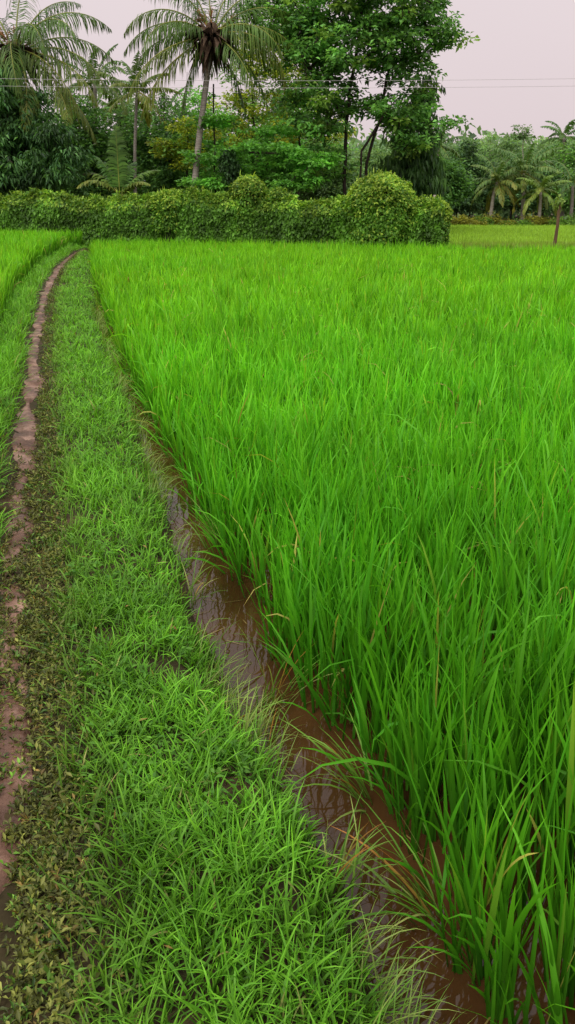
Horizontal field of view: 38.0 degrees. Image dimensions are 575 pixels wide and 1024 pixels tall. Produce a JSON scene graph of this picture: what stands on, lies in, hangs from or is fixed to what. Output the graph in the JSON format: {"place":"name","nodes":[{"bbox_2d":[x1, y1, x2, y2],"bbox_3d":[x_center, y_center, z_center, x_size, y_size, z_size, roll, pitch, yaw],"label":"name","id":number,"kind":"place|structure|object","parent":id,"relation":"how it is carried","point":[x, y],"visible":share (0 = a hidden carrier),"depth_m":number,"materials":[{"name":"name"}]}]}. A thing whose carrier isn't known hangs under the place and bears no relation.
{"place":"outdoors","nodes":[
{"label":"outdoors","id":0,"kind":"place"},
{"bbox_2d":[0,211,573,1023],"bbox_3d":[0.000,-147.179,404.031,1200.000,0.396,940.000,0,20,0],"label":"ground","id":1,"kind":"structure","parent":0,"point":[8,917],"depth_m":2.22,"materials":[{"name":"green plant"}]},
{"bbox_2d":[0,252,77,893],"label":"footpath","id":2,"kind":"structure","parent":1,"relation":"on","point":[24,437],"depth_m":3.37,"materials":[{"name":"brown soil"}]},
{"bbox_2d":[0,248,149,1023],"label":"weeds","id":3,"kind":"object","parent":2,"relation":"on","point":[46,560],"visible":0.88,"depth_m":2.32,"materials":[{"name":"green plant"}]},
{"bbox_2d":[0,227,82,339],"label":"rice crop","id":4,"kind":"object","parent":1,"relation":"on","point":[20,251],"visible":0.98,"depth_m":20.49,"materials":[{"name":"green plant"}]},
{"bbox_2d":[3,88,87,192],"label":"background tree","id":5,"kind":"object","parent":1,"relation":"on","point":[42,111],"depth_m":45.04,"materials":[{"name":"green plant"}]},
{"bbox_2d":[0,62,97,206],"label":"dark tree","id":6,"kind":"object","parent":1,"relation":"on","point":[37,153],"visible":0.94,"depth_m":32.65,"materials":[{"name":"green plant"}]},
{"bbox_2d":[0,0,115,192],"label":"coconut palm","id":7,"kind":"object","parent":1,"relation":"on","point":[16,52],"visible":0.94,"depth_m":33.46,"materials":[{"name":"green plant"}]},
{"bbox_2d":[40,90,130,199],"bbox_3d":[-9.935,-16.744,40.508,4.891,6.578,4.318,0,20,0],"label":"background tree","id":8,"kind":"object","parent":1,"relation":"on","point":[101,150],"visible":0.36,"depth_m":39.76,"materials":[{"name":"green plant"}]},
{"bbox_2d":[50,44,145,143],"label":"coconut palm","id":9,"kind":"object","parent":1,"relation":"on","point":[95,87],"visible":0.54,"depth_m":44.54,"materials":[{"name":"green plant"}]},
{"bbox_2d":[75,68,160,148],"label":"coconut palm","id":10,"kind":"object","parent":1,"relation":"on","point":[100,100],"visible":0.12,"depth_m":48.40,"materials":[{"name":"green plant"}]},
{"bbox_2d":[76,125,160,195],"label":"young palm","id":11,"kind":"object","parent":1,"relation":"on","point":[120,179],"visible":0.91,"depth_m":32.91,"materials":[{"name":"green plant"}]},
{"bbox_2d":[84,80,161,199],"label":"background tree","id":12,"kind":"object","parent":1,"relation":"on","point":[118,111],"visible":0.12,"depth_m":46.69,"materials":[{"name":"green plant"}]},
{"bbox_2d":[92,50,181,193],"bbox_3d":[-7.298,-18.127,41.169,3.763,8.668,3.543,4,21,10],"label":"coconut palm","id":13,"kind":"object","parent":1,"relation":"on","point":[139,98],"visible":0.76,"depth_m":40.41,"materials":[{"name":"green plant"}]},
{"bbox_2d":[126,86,196,147],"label":"coconut palm","id":14,"kind":"object","parent":1,"relation":"on","point":[166,99],"visible":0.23,"depth_m":49.48,"materials":[{"name":"green plant"}]},
{"bbox_2d":[118,91,213,194],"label":"background tree","id":15,"kind":"object","parent":1,"relation":"on","point":[168,177],"visible":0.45,"depth_m":45.27,"materials":[{"name":"green plant"}]},
{"bbox_2d":[144,83,216,189],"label":"yellow leaved tree","id":16,"kind":"object","parent":1,"relation":"on","point":[170,149],"visible":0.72,"depth_m":42.73,"materials":[{"name":"green plant"}]},
{"bbox_2d":[171,549,228,611],"bbox_3d":[-0.387,0.298,3.596,0.254,0.247,0.344,-4,21,-11],"label":"grass tuft","id":17,"kind":"object","parent":1,"relation":"on","point":[195,596],"visible":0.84,"depth_m":3.58,"materials":[{"name":"green plant"}]},
{"bbox_2d":[156,85,249,194],"bbox_3d":[-5.131,-20.894,49.555,6.171,8.097,4.907,7,21,18],"label":"background tree","id":18,"kind":"object","parent":1,"relation":"on","point":[194,98],"visible":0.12,"depth_m":48.60,"materials":[{"name":"green plant"}]},
{"bbox_2d":[178,494,229,553],"bbox_3d":[-0.454,0.118,4.216,0.383,0.363,0.288,11,23,26],"label":"grass tuft","id":19,"kind":"object","parent":1,"relation":"on","point":[210,534],"visible":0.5,"depth_m":4.27,"materials":[{"name":"green plant"}]},
{"bbox_2d":[123,0,301,203],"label":"coconut palm","id":20,"kind":"object","parent":1,"relation":"on","point":[215,45],"visible":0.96,"depth_m":32.39,"materials":[{"name":"green plant"}]},
{"bbox_2d":[0,185,445,248],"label":"hedge","id":21,"kind":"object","parent":1,"relation":"on","point":[114,216],"depth_m":29.34,"materials":[{"name":"green plant"}]},
{"bbox_2d":[149,184,182,243],"bbox_3d":[-4.205,-10.581,30.003,1.639,2.232,1.470,0,20,0],"label":"creeper mound","id":22,"kind":"object","parent":21,"relation":"on","point":[164,206],"visible":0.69,"depth_m":29.49,"materials":[{"name":"green plant"}]},
{"bbox_2d":[228,169,267,233],"bbox_3d":[-1.337,-10.502,29.122,1.349,2.687,1.396,-18,27,-39],"label":"creeper mound","id":23,"kind":"object","parent":21,"relation":"on","point":[249,188],"visible":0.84,"depth_m":28.61,"materials":[{"name":"green plant"}]},
{"bbox_2d":[263,186,287,219],"bbox_3d":[-0.376,-10.240,29.115,1.068,2.197,0.976,0,20,0],"label":"creeper mound","id":24,"kind":"object","parent":21,"relation":"on","point":[274,192],"visible":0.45,"depth_m":28.59,"materials":[{"name":"green plant"}]},
{"bbox_2d":[344,168,416,247],"bbox_3d":[3.091,-9.987,27.693,2.518,2.727,2.259,0,20,0],"label":"creeper mound","id":25,"kind":"object","parent":21,"relation":"on","point":[381,192],"visible":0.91,"depth_m":27.00,"materials":[{"name":"green plant"}]},
{"bbox_2d":[396,195,424,241],"bbox_3d":[4.004,-9.599,27.680,1.264,1.993,1.273,0,20,0],"label":"creeper mound","id":26,"kind":"object","parent":21,"relation":"on","point":[414,209],"visible":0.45,"depth_m":27.16,"materials":[{"name":"green plant"}]},
{"bbox_2d":[423,194,452,246],"bbox_3d":[4.874,-9.439,27.534,1.109,1.950,1.090,15,25,35],"label":"creeper mound","id":27,"kind":"object","parent":21,"relation":"on","point":[447,215],"visible":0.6,"depth_m":27.17,"materials":[{"name":"green plant"}]},
{"bbox_2d":[216,147,241,190],"bbox_3d":[-2.345,-12.906,34.103,1.058,3.692,0.928,0,20,0],"label":"vine hung stem","id":28,"kind":"object","parent":1,"relation":"on","point":[229,167],"visible":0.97,"depth_m":33.57,"materials":[{"name":"green plant"}]},
{"bbox_2d":[199,102,289,191],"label":"background tree","id":29,"kind":"object","parent":1,"relation":"on","point":[250,156],"visible":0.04,"depth_m":50.72,"materials":[{"name":"green plant"}]},
{"bbox_2d":[189,18,301,164],"bbox_3d":[-1.930,-19.233,42.085,6.172,10.038,4.640,0,20,0],"label":"yellow leaved tree","id":30,"kind":"object","parent":1,"relation":"on","point":[250,105],"visible":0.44,"depth_m":41.27,"materials":[{"name":"green plant"}]},
{"bbox_2d":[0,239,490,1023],"bbox_3d":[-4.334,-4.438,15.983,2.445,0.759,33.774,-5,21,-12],"label":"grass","id":31,"kind":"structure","parent":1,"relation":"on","point":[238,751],"depth_m":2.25,"materials":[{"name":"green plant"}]},
{"bbox_2d":[175,84,345,193],"bbox_3d":[-1.077,-14.200,34.245,7.124,6.089,3.562,7,21,19],"label":"tiered tree","id":32,"kind":"object","parent":1,"relation":"on","point":[297,157],"visible":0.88,"depth_m":33.68,"materials":[{"name":"green plant"}]},
{"bbox_2d":[231,689,302,754],"bbox_3d":[-0.070,0.670,2.595,0.245,0.207,0.298,0,20,0],"label":"grass tuft","id":33,"kind":"object","parent":1,"relation":"on","point":[262,727],"visible":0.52,"depth_m":2.63,"materials":[{"name":"green plant"}]},
{"bbox_2d":[211,624,339,725],"bbox_3d":[-0.042,0.606,2.843,0.559,0.418,0.338,-12,23,-29],"label":"grass tuft","id":34,"kind":"object","parent":1,"relation":"on","point":[273,697],"visible":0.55,"depth_m":2.91,"materials":[{"name":"green plant"}]},
{"bbox_2d":[2,124,574,218],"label":"woods","id":35,"kind":"object","parent":1,"relation":"on","point":[355,141],"visible":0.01,"depth_m":86.10,"materials":[{"name":"green plant"}]},
{"bbox_2d":[242,96,357,200],"bbox_3d":[0.324,-22.095,52.514,7.585,8.265,5.899,12,23,29],"label":"background tree","id":36,"kind":"object","parent":1,"relation":"on","point":[305,142],"visible":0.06,"depth_m":51.61,"materials":[{"name":"green plant"}]},
{"bbox_2d":[254,22,355,198],"bbox_3d":[0.792,-20.101,43.818,5.761,10.633,4.113,0,20,0],"label":"yellow leaved tree","id":37,"kind":"object","parent":1,"relation":"on","point":[298,73],"visible":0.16,"depth_m":43.39,"materials":[{"name":"green plant"}]},
{"bbox_2d":[276,142,364,201],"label":"background tree","id":38,"kind":"object","parent":1,"relation":"on","point":[333,188],"visible":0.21,"depth_m":47.60,"materials":[{"name":"green plant"}]},
{"bbox_2d":[278,706,379,832],"bbox_3d":[0.133,0.769,2.452,0.378,0.363,0.514,7,21,19],"label":"grass tuft","id":39,"kind":"object","parent":1,"relation":"on","point":[359,782],"visible":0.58,"depth_m":2.46,"materials":[{"name":"green plant"}]},
{"bbox_2d":[85,234,574,1023],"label":"rice crop","id":40,"kind":"object","parent":1,"relation":"on","point":[421,402],"visible":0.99,"depth_m":3.96,"materials":[{"name":"green plant"}]},
{"bbox_2d":[233,0,480,196],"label":"spreading tree","id":41,"kind":"object","parent":1,"relation":"on","point":[315,38],"visible":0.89,"depth_m":33.45,"materials":[{"name":"green plant"}]},
{"bbox_2d":[315,792,423,911],"bbox_3d":[0.129,0.855,2.043,0.353,0.209,0.283,-13,24,-31],"label":"grass tuft","id":42,"kind":"object","parent":1,"relation":"on","point":[354,860],"visible":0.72,"depth_m":2.06,"materials":[{"name":"green plant"}]},
{"bbox_2d":[347,142,392,184],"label":"background tree","id":43,"kind":"object","parent":1,"relation":"on","point":[375,153],"visible":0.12,"depth_m":50.36,"materials":[{"name":"green plant"}]},
{"bbox_2d":[296,791,444,933],"bbox_3d":[0.227,0.895,2.063,0.421,0.396,0.451,0,20,0],"label":"grass tuft","id":44,"kind":"object","parent":1,"relation":"on","point":[390,889],"visible":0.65,"depth_m":2.06,"materials":[{"name":"green plant"}]},
{"bbox_2d":[368,73,453,198],"bbox_3d":[5.451,-15.665,36.914,3.783,7.003,3.547,0,20,0],"label":"drooping tree","id":45,"kind":"object","parent":1,"relation":"on","point":[424,172],"visible":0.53,"depth_m":36.27,"materials":[{"name":"green plant"}]},
{"bbox_2d":[441,145,460,159],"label":"tree","id":46,"kind":"object","parent":1,"relation":"on","point":[449,153],"depth_m":62.38,"materials":[{"name":"green plant"}]},
{"bbox_2d":[437,119,472,161],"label":"coconut palm","id":47,"kind":"object","parent":1,"relation":"on","point":[441,150],"visible":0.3,"depth_m":52.78,"materials":[{"name":"green plant"}]},
{"bbox_2d":[451,214,466,225],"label":"scrub bush","id":48,"kind":"object","parent":1,"relation":"on","point":[454,218],"visible":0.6,"depth_m":55.04,"materials":[{"name":"green plant"}]},
{"bbox_2d":[439,153,479,207],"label":"background tree","id":49,"kind":"object","parent":1,"relation":"on","point":[461,183],"visible":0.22,"depth_m":45.96,"materials":[{"name":"green plant"}]},
{"bbox_2d":[455,214,474,224],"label":"scrub bush","id":50,"kind":"object","parent":1,"relation":"on","point":[466,218],"visible":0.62,"depth_m":55.06,"materials":[{"name":"green plant"}]},
{"bbox_2d":[451,170,484,216],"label":"tree","id":51,"kind":"object","parent":1,"relation":"on","point":[465,206],"visible":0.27,"depth_m":57.22,"materials":[{"name":"green plant"}]},
{"bbox_2d":[449,137,493,217],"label":"tree","id":52,"kind":"object","parent":1,"relation":"on","point":[467,153],"visible":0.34,"depth_m":60.40,"materials":[{"name":"green plant"}]},
{"bbox_2d":[465,216,487,225],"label":"scrub bush","id":53,"kind":"object","parent":1,"relation":"on","point":[478,222],"visible":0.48,"depth_m":54.71,"materials":[{"name":"green plant"}]},
{"bbox_2d":[472,214,495,224],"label":"scrub bush","id":54,"kind":"object","parent":1,"relation":"on","point":[486,217],"visible":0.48,"depth_m":55.60,"materials":[{"name":"green plant"}]},
{"bbox_2d":[467,160,512,214],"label":"tree","id":55,"kind":"object","parent":1,"relation":"on","point":[496,202],"visible":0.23,"depth_m":60.76,"materials":[{"name":"green plant"}]},
{"bbox_2d":[471,129,511,216],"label":"tree","id":56,"kind":"object","parent":1,"relation":"on","point":[488,156],"visible":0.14,"depth_m":71.50,"materials":[{"name":"green plant"}]},
{"bbox_2d":[483,210,503,224],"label":"scrub bush","id":57,"kind":"object","parent":1,"relation":"on","point":[494,218],"visible":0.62,"depth_m":55.72,"materials":[{"name":"green plant"}]},
{"bbox_2d":[430,243,573,250],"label":"grass","id":58,"kind":"structure","parent":1,"relation":"on","point":[508,247],"depth_m":26.93,"materials":[{"name":"green plant"}]},
{"bbox_2d":[470,152,535,216],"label":"coconut palm","id":59,"kind":"object","parent":1,"relation":"on","point":[493,173],"visible":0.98,"depth_m":55.51,"materials":[{"name":"green plant"}]},
{"bbox_2d":[493,216,515,224],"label":"scrub bush","id":60,"kind":"object","parent":1,"relation":"on","point":[507,222],"visible":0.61,"depth_m":55.26,"materials":[{"name":"green plant"}]},
{"bbox_2d":[497,217,519,225],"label":"scrub bush","id":61,"kind":"object","parent":1,"relation":"on","point":[508,221],"visible":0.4,"depth_m":55.39,"materials":[{"name":"green plant"}]},
{"bbox_2d":[448,223,574,248],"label":"rice crop","id":62,"kind":"object","parent":1,"relation":"on","point":[492,235],"visible":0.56,"depth_m":36.78,"materials":[{"name":"green plant"}]},
{"bbox_2d":[494,158,531,219],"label":"tree","id":63,"kind":"object","parent":1,"relation":"on","point":[510,206],"visible":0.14,"depth_m":61.83,"materials":[{"name":"green plant"}]},
{"bbox_2d":[490,132,538,211],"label":"tree","id":64,"kind":"object","parent":1,"relation":"on","point":[510,144],"visible":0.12,"depth_m":69.58,"materials":[{"name":"green plant"}]},
{"bbox_2d":[507,124,535,160],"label":"wispy tree","id":65,"kind":"object","parent":1,"relation":"on","point":[521,135],"visible":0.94,"depth_m":67.49,"materials":[{"name":"green plant"}]},
{"bbox_2d":[510,218,536,225],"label":"scrub bush","id":66,"kind":"object","parent":1,"relation":"on","point":[525,222],"visible":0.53,"depth_m":54.86,"materials":[{"name":"green plant"}]},
{"bbox_2d":[484,142,563,222],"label":"coconut palm","id":67,"kind":"object","parent":1,"relation":"on","point":[528,157],"visible":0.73,"depth_m":55.96,"materials":[{"name":"green plant"}]},
{"bbox_2d":[519,212,545,225],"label":"scrub bush","id":68,"kind":"object","parent":1,"relation":"on","point":[531,218],"visible":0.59,"depth_m":55.06,"materials":[{"name":"green plant"}]},
{"bbox_2d":[518,137,557,216],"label":"tree","id":69,"kind":"object","parent":1,"relation":"on","point":[547,143],"visible":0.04,"depth_m":71.35,"materials":[{"name":"green plant"}]},
{"bbox_2d":[518,162,563,215],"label":"tree","id":70,"kind":"object","parent":1,"relation":"on","point":[533,204],"visible":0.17,"depth_m":60.90,"materials":[{"name":"green plant"}]},
{"bbox_2d":[515,172,571,216],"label":"coconut palm","id":71,"kind":"object","parent":1,"relation":"on","point":[538,190],"visible":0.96,"depth_m":54.80,"materials":[{"name":"green plant"}]},
{"bbox_2d":[535,214,555,225],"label":"scrub bush","id":72,"kind":"object","parent":1,"relation":"on","point":[545,222],"visible":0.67,"depth_m":55.29,"materials":[{"name":"green plant"}]},
{"bbox_2d":[534,160,574,218],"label":"coconut palm","id":73,"kind":"object","parent":1,"relation":"on","point":[571,198],"visible":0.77,"depth_m":56.85,"materials":[{"name":"green plant"}]},
{"bbox_2d":[536,119,574,222],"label":"coconut palm","id":74,"kind":"object","parent":1,"relation":"on","point":[560,134],"visible":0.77,"depth_m":67.63,"materials":[{"name":"green plant"}]},
{"bbox_2d":[536,139,574,216],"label":"tree","id":75,"kind":"object","parent":1,"relation":"on","point":[562,154],"visible":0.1,"depth_m":65.86,"materials":[{"name":"green plant"}]},
{"bbox_2d":[546,216,568,225],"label":"scrub bush","id":76,"kind":"object","parent":1,"relation":"on","point":[554,223],"visible":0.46,"depth_m":55.11,"materials":[{"name":"green plant"}]},
{"bbox_2d":[550,194,565,247],"bbox_3d":[8.481,-9.095,26.489,0.506,1.860,0.623,7,21,18],"label":"wooden post","id":77,"kind":"object","parent":1,"relation":"on","point":[559,203],"visible":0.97,"depth_m":26.35,"materials":[{"name":"brown wood"}]},
{"bbox_2d":[547,168,574,213],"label":"tree","id":78,"kind":"object","parent":1,"relation":"on","point":[566,207],"visible":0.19,"depth_m":60.14,"materials":[{"name":"green plant"}]},
{"bbox_2d":[554,213,574,224],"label":"scrub bush","id":79,"kind":"object","parent":1,"relation":"on","point":[568,216],"visible":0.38,"depth_m":55.82,"materials":[{"name":"green plant"}]},
{"bbox_2d":[558,139,574,174],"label":"tree","id":80,"kind":"object","parent":1,"relation":"on","point":[573,167],"visible":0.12,"depth_m":66.00,"materials":[{"name":"green plant"}]},
{"bbox_2d":[565,216,574,225],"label":"scrub bush","id":81,"kind":"object","parent":1,"relation":"on","point":[572,223],"visible":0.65,"depth_m":55.01,"materials":[{"name":"green plant"}]},
{"bbox_2d":[0,78,574,80],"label":"power cable","id":82,"kind":"object","parent":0,"point":[218,80],"visible":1,"depth_m":30.44,"materials":[{"name":"metal"}]},
{"bbox_2d":[27,86,547,87],"bbox_3d":[0.000,-16.047,30.322,90.000,1.210,0.010,0,20,0],"label":"power cable","id":83,"kind":"object","parent":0,"point":[170,87],"visible":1,"depth_m":30.52,"materials":[{"name":"metal"}]},
{"bbox_2d":[0,0,574,145],"label":"sky","id":84,"kind":"structure","parent":0,"point":[531,41],"materials":[{"name":"white"}]},
{"bbox_2d":[90,259,574,1023],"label":"water","id":85,"kind":"structure","parent":0,"point":[326,803],"depth_m":2.48,"materials":[{"name":"brown liquid"}]}
]}

